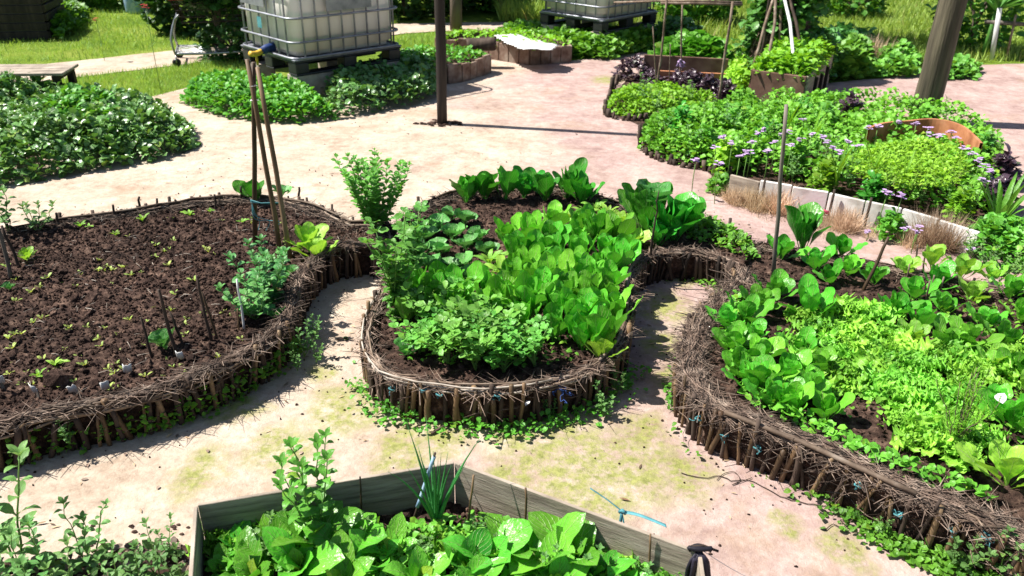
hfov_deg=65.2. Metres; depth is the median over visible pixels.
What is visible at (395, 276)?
tall celery
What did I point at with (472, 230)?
kale plant
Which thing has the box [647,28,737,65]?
cabbage row
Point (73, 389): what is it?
plant label
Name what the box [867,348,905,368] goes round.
curly lettuce
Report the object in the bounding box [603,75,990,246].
bed soil
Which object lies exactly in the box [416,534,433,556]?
leafy weed
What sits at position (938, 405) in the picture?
curly lettuce
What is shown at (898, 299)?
lettuce
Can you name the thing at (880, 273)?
lettuce
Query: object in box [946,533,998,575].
leafy weed
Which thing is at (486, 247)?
kale plant
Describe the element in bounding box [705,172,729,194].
ground weeds
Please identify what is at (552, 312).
lettuce
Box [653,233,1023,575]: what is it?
garden bed
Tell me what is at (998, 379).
curly lettuce
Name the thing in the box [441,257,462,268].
kale plant
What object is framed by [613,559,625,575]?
leafy weed
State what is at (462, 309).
celery plant
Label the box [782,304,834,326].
curly lettuce
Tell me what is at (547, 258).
lettuce
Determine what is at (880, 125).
flower
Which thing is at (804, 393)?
lettuce
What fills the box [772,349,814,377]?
lettuce
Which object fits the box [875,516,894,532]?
leafy weed
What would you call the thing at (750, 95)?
herb clump
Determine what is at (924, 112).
herb clump
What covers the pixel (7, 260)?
stick
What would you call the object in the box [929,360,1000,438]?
wispy herb
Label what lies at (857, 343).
curly lettuce
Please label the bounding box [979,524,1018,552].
leafy weed
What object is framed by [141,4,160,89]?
flower
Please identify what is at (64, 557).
leafy weed
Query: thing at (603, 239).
lettuce
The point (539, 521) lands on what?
broad leaf plant
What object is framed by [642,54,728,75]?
board
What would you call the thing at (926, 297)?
stick
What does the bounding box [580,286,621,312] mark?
lettuce
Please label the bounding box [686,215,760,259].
weeds
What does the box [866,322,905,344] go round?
curly lettuce
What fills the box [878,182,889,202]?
leafy weed
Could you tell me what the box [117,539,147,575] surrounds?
leafy weed
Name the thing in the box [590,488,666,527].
ribbon
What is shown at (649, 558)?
stick
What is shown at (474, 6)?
shrub
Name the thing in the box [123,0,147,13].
drum
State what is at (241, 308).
stick
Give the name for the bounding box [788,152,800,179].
leafy weed
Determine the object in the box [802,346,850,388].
curly lettuce
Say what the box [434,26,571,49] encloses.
ground weeds
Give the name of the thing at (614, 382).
leafy weed
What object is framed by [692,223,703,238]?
leafy weed
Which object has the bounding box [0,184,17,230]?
leafy plant
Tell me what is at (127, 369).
plant label
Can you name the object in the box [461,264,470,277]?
kale plant
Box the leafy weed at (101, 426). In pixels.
[99,414,110,435]
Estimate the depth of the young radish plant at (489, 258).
4.07 m
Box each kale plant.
[1,281,15,289]
[148,327,174,349]
[259,289,284,303]
[262,304,284,317]
[272,184,291,194]
[272,269,289,282]
[282,264,298,273]
[394,337,419,355]
[411,222,439,240]
[420,237,435,253]
[422,213,450,232]
[422,253,442,268]
[427,237,452,254]
[436,205,455,219]
[440,222,467,241]
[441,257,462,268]
[444,251,472,265]
[450,233,477,249]
[454,208,477,223]
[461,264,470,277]
[466,225,489,240]
[475,241,499,256]
[636,178,672,201]
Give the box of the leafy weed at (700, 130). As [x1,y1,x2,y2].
[686,124,703,154]
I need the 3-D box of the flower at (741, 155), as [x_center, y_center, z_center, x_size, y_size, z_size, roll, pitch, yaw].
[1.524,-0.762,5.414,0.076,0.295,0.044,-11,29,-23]
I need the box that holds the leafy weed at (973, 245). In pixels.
[966,225,986,257]
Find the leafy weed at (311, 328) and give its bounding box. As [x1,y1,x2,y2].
[303,313,319,338]
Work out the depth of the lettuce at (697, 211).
4.35 m
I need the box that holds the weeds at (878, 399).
[766,265,1023,463]
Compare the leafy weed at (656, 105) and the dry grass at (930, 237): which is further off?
the leafy weed at (656, 105)
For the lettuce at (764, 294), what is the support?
on the garden bed at (705, 388)
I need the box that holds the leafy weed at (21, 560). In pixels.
[1,525,35,575]
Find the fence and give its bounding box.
[984,8,1023,59]
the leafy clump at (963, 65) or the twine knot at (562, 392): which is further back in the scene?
the leafy clump at (963, 65)
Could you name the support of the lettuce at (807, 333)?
on the garden bed at (705, 388)
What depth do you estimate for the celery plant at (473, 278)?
3.50 m
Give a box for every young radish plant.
[29,368,45,375]
[46,357,69,365]
[73,220,85,226]
[136,213,148,220]
[181,209,193,215]
[473,248,508,263]
[485,253,504,275]
[581,199,606,208]
[594,203,618,210]
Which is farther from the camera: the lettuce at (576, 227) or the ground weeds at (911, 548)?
the lettuce at (576, 227)
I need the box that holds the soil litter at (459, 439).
[7,115,895,550]
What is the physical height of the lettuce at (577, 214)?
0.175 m
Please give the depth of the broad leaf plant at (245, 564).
2.20 m
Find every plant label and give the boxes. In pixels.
[0,375,4,389]
[28,383,39,397]
[66,384,78,395]
[99,381,109,391]
[122,364,131,373]
[175,351,183,360]
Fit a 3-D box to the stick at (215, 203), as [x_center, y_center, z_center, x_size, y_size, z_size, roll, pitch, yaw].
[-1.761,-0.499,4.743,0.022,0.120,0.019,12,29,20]
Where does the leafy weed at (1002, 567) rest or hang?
on the path at (536, 117)
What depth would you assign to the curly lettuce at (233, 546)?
2.28 m
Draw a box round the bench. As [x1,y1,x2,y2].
[0,64,78,87]
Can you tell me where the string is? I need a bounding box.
[705,552,744,575]
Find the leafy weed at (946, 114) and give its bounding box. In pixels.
[943,107,956,121]
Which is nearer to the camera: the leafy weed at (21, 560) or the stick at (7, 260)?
the leafy weed at (21, 560)
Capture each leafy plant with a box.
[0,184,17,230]
[16,200,55,229]
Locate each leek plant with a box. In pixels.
[775,99,809,125]
[798,104,827,137]
[825,143,855,181]
[861,136,892,170]
[890,149,924,185]
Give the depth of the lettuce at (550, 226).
4.21 m
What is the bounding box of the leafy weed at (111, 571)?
[92,539,124,575]
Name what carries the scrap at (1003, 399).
on the lettuce at (1013, 413)
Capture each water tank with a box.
[238,0,401,76]
[539,0,657,32]
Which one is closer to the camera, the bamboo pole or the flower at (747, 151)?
the bamboo pole
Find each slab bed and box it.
[402,48,490,84]
[435,29,571,64]
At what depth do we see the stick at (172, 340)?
3.21 m
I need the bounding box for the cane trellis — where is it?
[614,0,742,99]
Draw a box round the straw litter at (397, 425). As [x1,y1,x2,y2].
[25,111,881,549]
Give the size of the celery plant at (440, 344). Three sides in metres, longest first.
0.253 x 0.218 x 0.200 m
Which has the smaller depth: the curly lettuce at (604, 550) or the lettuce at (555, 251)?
the curly lettuce at (604, 550)
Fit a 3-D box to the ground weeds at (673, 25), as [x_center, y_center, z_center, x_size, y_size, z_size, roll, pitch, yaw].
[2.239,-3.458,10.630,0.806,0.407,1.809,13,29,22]
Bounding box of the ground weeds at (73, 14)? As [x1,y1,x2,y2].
[50,0,91,38]
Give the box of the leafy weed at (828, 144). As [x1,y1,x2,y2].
[821,135,840,160]
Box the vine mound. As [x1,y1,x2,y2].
[0,69,200,185]
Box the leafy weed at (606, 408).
[593,380,616,416]
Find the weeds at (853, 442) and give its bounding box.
[719,290,997,500]
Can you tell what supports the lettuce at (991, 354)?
on the garden bed at (705, 388)
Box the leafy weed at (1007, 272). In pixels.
[995,255,1020,281]
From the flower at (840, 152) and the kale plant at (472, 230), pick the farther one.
the flower at (840, 152)
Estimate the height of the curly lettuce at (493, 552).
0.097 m
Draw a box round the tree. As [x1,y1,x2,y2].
[450,0,461,30]
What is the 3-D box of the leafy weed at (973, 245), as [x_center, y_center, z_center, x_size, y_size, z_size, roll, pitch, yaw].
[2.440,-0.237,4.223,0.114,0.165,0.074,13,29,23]
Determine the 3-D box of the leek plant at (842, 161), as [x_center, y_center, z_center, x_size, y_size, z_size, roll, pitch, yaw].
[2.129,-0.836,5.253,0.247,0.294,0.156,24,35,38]
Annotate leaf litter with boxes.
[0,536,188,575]
[81,132,749,488]
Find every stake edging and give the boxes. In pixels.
[603,69,658,120]
[636,124,732,176]
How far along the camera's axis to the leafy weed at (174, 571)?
2.32 m
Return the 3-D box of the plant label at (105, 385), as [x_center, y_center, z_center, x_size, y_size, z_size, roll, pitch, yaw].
[-1.536,0.384,3.026,0.033,0.082,0.023,-10,29,-20]
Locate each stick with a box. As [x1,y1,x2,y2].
[0,225,20,267]
[0,229,12,278]
[112,204,115,215]
[140,317,153,357]
[157,289,177,356]
[169,312,183,344]
[195,275,212,340]
[201,292,217,336]
[213,194,216,209]
[236,279,244,328]
[359,476,362,509]
[413,452,435,516]
[467,475,474,520]
[524,487,526,519]
[648,534,650,568]
[652,26,656,87]
[669,44,670,81]
[862,236,889,290]
[925,281,929,299]
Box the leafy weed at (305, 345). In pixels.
[295,318,321,356]
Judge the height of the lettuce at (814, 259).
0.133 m
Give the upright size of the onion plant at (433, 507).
0.376 m
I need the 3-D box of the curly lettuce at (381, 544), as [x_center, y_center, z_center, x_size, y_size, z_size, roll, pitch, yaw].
[-0.359,0.735,2.307,0.187,0.096,0.186,-14,31,-27]
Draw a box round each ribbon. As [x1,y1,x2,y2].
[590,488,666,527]
[676,59,686,66]
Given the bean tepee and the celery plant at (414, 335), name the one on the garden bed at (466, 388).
the celery plant at (414, 335)
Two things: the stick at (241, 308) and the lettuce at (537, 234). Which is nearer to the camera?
the stick at (241, 308)
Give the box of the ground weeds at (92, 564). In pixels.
[0,538,183,575]
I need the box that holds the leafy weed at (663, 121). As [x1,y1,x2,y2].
[656,116,671,132]
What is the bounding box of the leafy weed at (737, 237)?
[732,230,744,243]
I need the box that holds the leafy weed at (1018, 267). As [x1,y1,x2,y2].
[1012,245,1023,276]
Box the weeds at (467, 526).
[204,510,675,575]
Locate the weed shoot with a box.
[88,498,110,548]
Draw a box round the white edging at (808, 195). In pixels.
[728,174,979,256]
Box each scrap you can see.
[825,519,849,529]
[994,393,1006,403]
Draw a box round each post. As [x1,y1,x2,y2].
[434,0,446,123]
[911,0,967,117]
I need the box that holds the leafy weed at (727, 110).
[721,103,740,130]
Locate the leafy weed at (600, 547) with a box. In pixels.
[577,539,604,575]
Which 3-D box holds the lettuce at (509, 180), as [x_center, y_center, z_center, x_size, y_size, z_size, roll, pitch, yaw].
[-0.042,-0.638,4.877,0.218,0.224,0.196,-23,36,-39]
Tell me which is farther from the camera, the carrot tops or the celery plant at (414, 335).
the carrot tops
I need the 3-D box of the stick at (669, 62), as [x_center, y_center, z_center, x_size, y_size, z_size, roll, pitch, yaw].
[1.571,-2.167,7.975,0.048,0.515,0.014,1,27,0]
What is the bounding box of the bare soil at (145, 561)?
[5,545,190,575]
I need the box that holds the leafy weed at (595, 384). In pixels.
[592,377,602,395]
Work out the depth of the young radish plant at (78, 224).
4.42 m
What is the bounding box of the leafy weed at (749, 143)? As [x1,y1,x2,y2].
[741,135,752,155]
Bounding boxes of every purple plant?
[611,53,652,80]
[641,68,665,86]
[663,68,689,87]
[675,68,709,93]
[690,73,719,100]
[712,77,738,101]
[834,91,865,124]
[971,173,1020,210]
[986,142,1023,183]
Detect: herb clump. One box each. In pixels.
[664,100,695,145]
[687,123,719,159]
[709,137,740,175]
[725,102,751,125]
[741,87,758,105]
[753,116,782,152]
[772,137,811,180]
[782,97,812,127]
[804,154,840,195]
[808,100,840,140]
[854,170,889,210]
[910,102,936,118]
[941,186,979,226]
[969,132,997,162]
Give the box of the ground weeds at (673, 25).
[648,15,706,48]
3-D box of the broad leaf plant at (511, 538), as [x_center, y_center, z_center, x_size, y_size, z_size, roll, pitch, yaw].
[-0.066,0.739,2.271,0.220,0.130,0.182,10,28,17]
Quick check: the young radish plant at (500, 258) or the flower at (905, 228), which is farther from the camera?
the flower at (905, 228)
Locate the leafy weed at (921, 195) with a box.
[918,183,929,203]
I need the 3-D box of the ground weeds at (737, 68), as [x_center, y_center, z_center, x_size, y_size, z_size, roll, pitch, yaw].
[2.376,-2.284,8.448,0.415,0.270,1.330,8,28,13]
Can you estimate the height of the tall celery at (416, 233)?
0.380 m
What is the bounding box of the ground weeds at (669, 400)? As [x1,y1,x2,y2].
[661,352,675,409]
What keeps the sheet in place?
on the slab bed at (504, 52)
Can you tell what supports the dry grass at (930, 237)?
on the path at (536, 117)
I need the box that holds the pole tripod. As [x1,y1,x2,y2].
[245,59,292,258]
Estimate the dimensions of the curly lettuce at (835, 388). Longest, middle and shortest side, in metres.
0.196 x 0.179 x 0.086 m
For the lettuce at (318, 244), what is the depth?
4.07 m
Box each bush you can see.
[165,0,245,51]
[192,15,262,62]
[271,427,337,538]
[331,147,413,228]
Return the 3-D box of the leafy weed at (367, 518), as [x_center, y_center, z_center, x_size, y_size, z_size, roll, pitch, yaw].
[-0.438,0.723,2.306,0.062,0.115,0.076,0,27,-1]
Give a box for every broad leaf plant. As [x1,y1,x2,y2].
[207,542,234,575]
[218,520,250,554]
[219,525,270,575]
[237,508,309,555]
[262,526,344,575]
[271,500,364,547]
[302,512,386,552]
[324,529,374,575]
[349,529,398,571]
[362,512,418,560]
[382,545,454,575]
[441,518,532,565]
[443,528,491,575]
[445,553,507,575]
[485,513,532,558]
[509,512,585,574]
[513,533,571,575]
[528,511,599,564]
[537,529,590,575]
[575,550,636,575]
[607,566,651,575]
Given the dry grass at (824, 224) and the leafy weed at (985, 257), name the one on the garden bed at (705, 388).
the leafy weed at (985, 257)
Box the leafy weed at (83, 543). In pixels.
[54,495,107,565]
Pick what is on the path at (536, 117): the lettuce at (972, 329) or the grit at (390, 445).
the grit at (390, 445)
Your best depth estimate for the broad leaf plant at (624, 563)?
2.22 m
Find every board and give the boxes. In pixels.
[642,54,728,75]
[659,70,725,86]
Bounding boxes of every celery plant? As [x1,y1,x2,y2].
[388,318,438,354]
[400,280,454,318]
[416,307,456,338]
[416,311,467,363]
[433,275,481,302]
[434,296,504,345]
[453,326,501,370]
[454,292,506,325]
[462,309,515,355]
[478,302,526,327]
[483,333,531,372]
[492,311,533,356]
[502,314,553,366]
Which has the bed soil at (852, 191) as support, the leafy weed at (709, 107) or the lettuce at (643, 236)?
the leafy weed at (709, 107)
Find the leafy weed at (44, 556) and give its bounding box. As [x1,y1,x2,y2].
[18,514,52,575]
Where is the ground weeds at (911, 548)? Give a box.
[671,422,1003,575]
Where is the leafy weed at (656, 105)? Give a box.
[650,87,662,111]
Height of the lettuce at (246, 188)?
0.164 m
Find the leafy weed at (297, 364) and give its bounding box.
[288,342,301,370]
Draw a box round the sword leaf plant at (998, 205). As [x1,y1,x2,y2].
[963,166,1023,214]
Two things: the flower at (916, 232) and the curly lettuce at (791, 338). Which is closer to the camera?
the curly lettuce at (791, 338)
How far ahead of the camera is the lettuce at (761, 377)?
3.07 m
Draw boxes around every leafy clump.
[824,21,883,45]
[831,32,876,80]
[870,38,923,76]
[948,53,983,80]
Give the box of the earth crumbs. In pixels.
[413,119,462,126]
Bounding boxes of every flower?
[92,18,104,60]
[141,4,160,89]
[690,158,699,190]
[710,145,719,177]
[714,160,724,203]
[727,140,734,171]
[736,154,745,174]
[742,149,753,176]
[746,140,756,177]
[753,131,760,167]
[758,127,765,163]
[763,148,771,178]
[768,140,777,178]
[785,143,794,181]
[807,132,815,156]
[818,134,826,151]
[832,149,843,188]
[841,139,852,177]
[873,124,882,143]
[877,189,894,234]
[892,191,906,234]
[900,226,910,245]
[911,229,922,253]
[913,224,923,248]
[934,133,945,142]
[972,177,990,216]
[974,157,983,172]
[975,163,989,199]
[980,168,994,210]
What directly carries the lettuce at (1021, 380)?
on the garden bed at (705, 388)
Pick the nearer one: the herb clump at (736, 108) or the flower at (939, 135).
the flower at (939, 135)
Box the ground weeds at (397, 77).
[320,48,436,114]
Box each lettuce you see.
[17,246,36,259]
[185,519,233,558]
[221,518,256,542]
[228,520,277,570]
[232,179,263,200]
[284,221,333,248]
[290,236,338,256]
[374,516,418,573]
[390,286,423,321]
[403,265,432,289]
[415,520,466,569]
[418,260,464,275]
[419,272,457,291]
[424,279,465,315]
[427,305,462,318]
[434,260,483,290]
[446,281,489,315]
[449,174,485,202]
[465,171,500,198]
[474,275,520,315]
[480,264,512,289]
[484,165,526,199]
[490,537,508,573]
[493,212,521,241]
[493,269,516,298]
[497,256,527,282]
[498,230,534,251]
[498,297,541,331]
[504,244,540,266]
[506,271,554,318]
[512,165,544,197]
[513,210,544,236]
[516,229,552,256]
[519,266,558,290]
[522,261,539,274]
[523,169,559,200]
[531,248,574,273]
[532,245,562,266]
[532,550,540,557]
[535,302,569,341]
[540,231,568,247]
[541,219,571,235]
[543,200,571,224]
[545,279,569,309]
[546,267,577,291]
[552,157,587,198]
[557,232,597,252]
[560,286,597,309]
[561,170,604,205]
[561,245,588,269]
[564,292,605,321]
[565,304,608,351]
[566,254,604,274]
[568,218,588,237]
[569,207,584,229]
[571,269,601,294]
[577,305,626,339]
[579,329,628,357]
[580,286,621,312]
[581,203,613,245]
[584,230,618,252]
[588,258,630,285]
[591,275,633,293]
[592,247,622,264]
[592,301,606,308]
[593,542,632,575]
[602,285,642,317]
[603,210,635,237]
[606,233,637,249]
[607,237,640,269]
[614,209,627,220]
[617,181,672,231]
[631,227,651,242]
[645,215,681,245]
[650,191,700,240]
[654,567,684,575]
[672,196,706,231]
[705,304,744,328]
[711,320,756,349]
[721,354,784,386]
[722,343,765,377]
[725,291,774,322]
[731,335,786,357]
[739,283,782,310]
[741,351,799,389]
[742,376,804,409]
[743,318,769,338]
[752,268,797,298]
[766,234,810,259]
[769,372,814,417]
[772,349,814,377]
[775,326,816,352]
[778,273,836,315]
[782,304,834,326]
[782,327,826,353]
[785,202,830,248]
[787,363,837,400]
[791,314,839,336]
[794,346,844,372]
[796,245,835,270]
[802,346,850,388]
[807,327,863,360]
[810,378,854,419]
[812,258,843,284]
[814,318,864,348]
[816,295,851,323]
[824,232,867,254]
[824,373,849,402]
[830,353,884,391]
[832,292,882,321]
[836,368,870,393]
[837,333,878,360]
[840,314,893,342]
[843,254,864,275]
[849,350,891,375]
[856,261,889,284]
[858,298,904,325]
[858,360,916,404]
[863,338,893,355]
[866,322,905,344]
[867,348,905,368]
[870,377,931,416]
[872,326,933,360]
[878,290,924,313]
[883,407,938,436]
[884,368,927,391]
[889,414,958,457]
[890,255,921,274]
[890,344,945,379]
[893,388,939,415]
[897,275,941,299]
[897,317,941,343]
[901,407,943,433]
[905,300,949,325]
[912,368,951,391]
[916,244,950,269]
[918,290,968,312]
[922,260,957,289]
[923,425,986,473]
[924,348,969,377]
[925,383,970,413]
[929,341,953,361]
[931,337,977,360]
[931,420,984,455]
[932,314,984,347]
[934,397,990,433]
[943,346,994,368]
[943,372,973,387]
[945,253,993,278]
[946,358,1004,387]
[947,373,988,412]
[949,315,1004,345]
[949,414,1011,448]
[954,439,1023,488]
[957,275,990,300]
[962,340,996,351]
[962,381,1012,414]
[966,302,1008,329]
[972,342,1009,367]
[974,386,1023,432]
[977,260,1015,282]
[980,316,1023,346]
[984,341,1023,352]
[985,355,1023,387]
[990,274,1023,297]
[996,347,1023,375]
[998,297,1023,323]
[1008,369,1023,392]
[1014,335,1023,349]
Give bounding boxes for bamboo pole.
[724,410,916,495]
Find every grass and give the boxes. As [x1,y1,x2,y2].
[0,2,400,63]
[61,56,246,96]
[397,27,493,49]
[486,0,561,21]
[561,0,1023,67]
[713,182,751,206]
[734,183,776,214]
[750,209,786,222]
[752,181,805,216]
[816,224,854,239]
[818,207,834,230]
[824,201,872,233]
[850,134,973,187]
[855,224,878,238]
[862,30,902,59]
[894,224,924,250]
[899,203,980,256]
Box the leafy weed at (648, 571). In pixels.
[632,555,653,575]
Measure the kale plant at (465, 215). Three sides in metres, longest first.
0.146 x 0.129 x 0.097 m
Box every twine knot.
[492,392,501,400]
[552,378,573,407]
[689,415,701,422]
[753,444,761,454]
[893,509,902,519]
[981,530,994,547]
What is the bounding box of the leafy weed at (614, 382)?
[608,364,625,395]
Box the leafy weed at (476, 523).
[471,514,487,529]
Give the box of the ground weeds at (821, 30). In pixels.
[814,25,837,78]
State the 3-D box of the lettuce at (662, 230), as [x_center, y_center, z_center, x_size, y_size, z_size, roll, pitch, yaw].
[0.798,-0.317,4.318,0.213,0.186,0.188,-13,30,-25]
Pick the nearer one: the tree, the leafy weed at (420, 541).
the leafy weed at (420, 541)
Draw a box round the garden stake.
[771,104,787,274]
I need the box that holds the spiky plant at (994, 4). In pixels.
[981,0,1023,55]
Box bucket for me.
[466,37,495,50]
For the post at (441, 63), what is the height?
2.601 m
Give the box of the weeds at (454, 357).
[398,259,590,369]
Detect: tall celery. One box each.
[358,207,426,321]
[389,200,437,265]
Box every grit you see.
[54,125,843,540]
[90,413,923,569]
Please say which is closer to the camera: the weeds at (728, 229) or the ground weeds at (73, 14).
the weeds at (728, 229)
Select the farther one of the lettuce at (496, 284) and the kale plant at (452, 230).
the kale plant at (452, 230)
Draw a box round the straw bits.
[1,206,372,402]
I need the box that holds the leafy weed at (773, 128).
[765,119,781,139]
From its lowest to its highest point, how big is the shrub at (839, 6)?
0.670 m
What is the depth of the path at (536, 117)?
3.31 m
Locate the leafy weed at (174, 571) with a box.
[150,538,188,575]
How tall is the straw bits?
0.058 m
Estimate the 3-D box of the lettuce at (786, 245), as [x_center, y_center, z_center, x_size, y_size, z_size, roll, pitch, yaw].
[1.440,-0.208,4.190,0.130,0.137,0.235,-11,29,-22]
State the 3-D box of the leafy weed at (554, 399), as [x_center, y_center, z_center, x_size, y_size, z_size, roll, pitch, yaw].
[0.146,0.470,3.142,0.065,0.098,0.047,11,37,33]
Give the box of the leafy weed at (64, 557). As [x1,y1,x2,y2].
[38,534,81,575]
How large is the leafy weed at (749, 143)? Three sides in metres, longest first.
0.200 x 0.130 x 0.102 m
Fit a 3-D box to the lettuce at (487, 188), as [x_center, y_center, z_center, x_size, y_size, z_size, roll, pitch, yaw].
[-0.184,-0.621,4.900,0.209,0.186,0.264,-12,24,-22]
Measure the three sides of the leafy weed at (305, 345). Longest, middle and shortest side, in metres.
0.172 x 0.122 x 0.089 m
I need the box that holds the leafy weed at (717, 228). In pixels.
[714,222,721,237]
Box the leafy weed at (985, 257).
[977,245,1004,264]
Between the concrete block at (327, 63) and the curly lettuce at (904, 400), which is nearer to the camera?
the curly lettuce at (904, 400)
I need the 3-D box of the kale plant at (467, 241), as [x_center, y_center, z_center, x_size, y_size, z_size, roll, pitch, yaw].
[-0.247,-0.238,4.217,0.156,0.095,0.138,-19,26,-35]
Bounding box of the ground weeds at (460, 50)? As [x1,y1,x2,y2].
[377,43,487,66]
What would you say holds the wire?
on the path at (536, 117)
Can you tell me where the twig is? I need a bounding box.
[431,423,450,434]
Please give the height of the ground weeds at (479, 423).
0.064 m
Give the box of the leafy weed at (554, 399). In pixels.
[541,398,557,415]
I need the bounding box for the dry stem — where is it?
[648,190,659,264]
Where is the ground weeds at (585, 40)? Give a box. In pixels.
[497,18,674,59]
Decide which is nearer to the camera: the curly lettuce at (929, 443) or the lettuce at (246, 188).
the curly lettuce at (929, 443)
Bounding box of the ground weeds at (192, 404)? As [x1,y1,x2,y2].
[5,334,302,465]
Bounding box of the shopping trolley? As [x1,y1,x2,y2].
[169,0,246,66]
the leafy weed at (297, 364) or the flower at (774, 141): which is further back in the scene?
the flower at (774, 141)
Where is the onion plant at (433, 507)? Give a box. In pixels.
[389,419,481,526]
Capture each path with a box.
[0,51,1023,575]
[11,22,513,80]
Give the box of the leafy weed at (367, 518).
[347,516,370,534]
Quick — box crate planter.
[0,0,66,40]
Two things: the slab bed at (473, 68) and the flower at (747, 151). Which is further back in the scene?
the slab bed at (473, 68)
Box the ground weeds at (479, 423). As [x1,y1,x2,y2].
[341,359,651,444]
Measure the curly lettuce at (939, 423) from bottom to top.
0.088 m
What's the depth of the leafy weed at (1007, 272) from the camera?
3.98 m
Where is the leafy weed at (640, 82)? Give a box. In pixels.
[637,72,650,97]
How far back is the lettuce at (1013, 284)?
3.81 m
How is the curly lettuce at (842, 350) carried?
on the garden bed at (705, 388)
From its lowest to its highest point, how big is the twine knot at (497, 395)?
0.029 m
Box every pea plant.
[214,273,273,319]
[223,234,290,302]
[248,246,281,269]
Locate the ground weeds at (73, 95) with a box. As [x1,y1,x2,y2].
[20,82,153,154]
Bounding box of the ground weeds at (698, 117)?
[637,84,787,170]
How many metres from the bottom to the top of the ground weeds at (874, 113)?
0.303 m
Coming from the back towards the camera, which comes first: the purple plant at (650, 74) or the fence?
the fence
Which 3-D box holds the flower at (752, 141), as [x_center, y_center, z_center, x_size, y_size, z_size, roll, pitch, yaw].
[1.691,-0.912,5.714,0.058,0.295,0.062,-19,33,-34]
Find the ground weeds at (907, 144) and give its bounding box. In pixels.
[848,135,973,189]
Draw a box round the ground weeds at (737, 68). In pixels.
[720,54,750,91]
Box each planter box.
[189,461,704,575]
[749,55,832,101]
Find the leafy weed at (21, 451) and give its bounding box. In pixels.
[0,440,41,557]
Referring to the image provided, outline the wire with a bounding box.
[681,471,825,506]
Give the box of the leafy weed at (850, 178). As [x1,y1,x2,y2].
[842,150,859,187]
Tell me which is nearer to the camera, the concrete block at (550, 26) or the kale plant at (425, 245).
the kale plant at (425, 245)
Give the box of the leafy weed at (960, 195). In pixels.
[944,185,970,204]
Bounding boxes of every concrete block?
[250,60,275,76]
[287,71,335,97]
[318,57,356,67]
[361,61,398,88]
[541,24,560,28]
[590,30,618,53]
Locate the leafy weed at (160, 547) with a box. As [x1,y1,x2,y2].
[153,512,178,557]
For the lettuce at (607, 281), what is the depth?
3.68 m
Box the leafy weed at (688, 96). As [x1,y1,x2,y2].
[684,79,695,100]
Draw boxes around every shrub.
[78,0,123,8]
[133,0,246,36]
[390,0,478,20]
[429,0,496,11]
[468,0,541,12]
[652,0,740,24]
[827,0,889,17]
[925,0,1023,52]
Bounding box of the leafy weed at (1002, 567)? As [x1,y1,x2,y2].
[993,531,1023,575]
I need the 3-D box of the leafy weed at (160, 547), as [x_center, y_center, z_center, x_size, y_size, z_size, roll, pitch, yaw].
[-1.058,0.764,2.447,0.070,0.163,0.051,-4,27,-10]
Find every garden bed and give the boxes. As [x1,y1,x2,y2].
[0,192,401,472]
[344,185,764,428]
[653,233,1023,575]
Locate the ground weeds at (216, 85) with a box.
[179,68,339,123]
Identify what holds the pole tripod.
on the garden bed at (25, 410)
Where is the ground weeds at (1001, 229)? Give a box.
[955,211,1023,273]
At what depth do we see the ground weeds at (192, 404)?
3.08 m
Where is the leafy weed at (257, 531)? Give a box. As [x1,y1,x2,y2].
[250,510,274,560]
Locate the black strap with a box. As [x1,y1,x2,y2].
[685,543,718,575]
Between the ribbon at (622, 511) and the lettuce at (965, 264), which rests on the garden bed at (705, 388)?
the lettuce at (965, 264)
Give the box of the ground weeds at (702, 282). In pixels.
[666,277,721,290]
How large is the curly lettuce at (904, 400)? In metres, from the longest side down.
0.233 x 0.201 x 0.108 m
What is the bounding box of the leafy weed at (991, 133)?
[987,131,1003,152]
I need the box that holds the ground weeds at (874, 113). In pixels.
[714,86,1005,213]
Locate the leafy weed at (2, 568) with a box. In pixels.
[0,506,14,575]
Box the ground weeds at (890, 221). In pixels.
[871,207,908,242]
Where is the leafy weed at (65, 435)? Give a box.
[56,419,74,444]
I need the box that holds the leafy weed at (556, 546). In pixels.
[539,543,559,562]
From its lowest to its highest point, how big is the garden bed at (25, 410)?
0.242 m
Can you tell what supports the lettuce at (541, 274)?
on the garden bed at (466, 388)
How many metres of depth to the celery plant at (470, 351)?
3.12 m
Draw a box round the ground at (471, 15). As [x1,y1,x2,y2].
[0,0,1023,137]
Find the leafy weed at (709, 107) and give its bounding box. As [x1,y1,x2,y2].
[703,101,715,113]
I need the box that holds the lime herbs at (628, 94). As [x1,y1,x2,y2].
[602,79,718,117]
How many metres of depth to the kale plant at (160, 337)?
3.32 m
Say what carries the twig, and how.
on the path at (536, 117)
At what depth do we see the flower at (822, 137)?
5.80 m
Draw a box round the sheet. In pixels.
[494,34,559,49]
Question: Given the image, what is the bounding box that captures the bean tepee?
[730,0,840,74]
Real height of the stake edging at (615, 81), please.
0.205 m
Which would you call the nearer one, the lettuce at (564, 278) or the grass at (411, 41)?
the lettuce at (564, 278)
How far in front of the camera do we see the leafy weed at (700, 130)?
5.97 m
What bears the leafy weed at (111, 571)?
on the bare soil at (145, 561)
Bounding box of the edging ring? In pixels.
[862,118,982,174]
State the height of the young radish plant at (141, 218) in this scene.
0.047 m
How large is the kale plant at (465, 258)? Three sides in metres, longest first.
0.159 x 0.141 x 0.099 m
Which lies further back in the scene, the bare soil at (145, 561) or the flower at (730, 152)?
the flower at (730, 152)
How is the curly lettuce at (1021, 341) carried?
on the garden bed at (705, 388)
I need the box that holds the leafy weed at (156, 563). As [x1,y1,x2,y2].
[129,517,167,575]
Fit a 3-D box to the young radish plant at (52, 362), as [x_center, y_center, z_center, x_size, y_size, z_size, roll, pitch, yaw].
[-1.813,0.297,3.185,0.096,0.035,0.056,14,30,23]
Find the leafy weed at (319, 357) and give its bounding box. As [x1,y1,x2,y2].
[313,342,323,362]
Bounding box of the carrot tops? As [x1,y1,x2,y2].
[744,34,836,80]

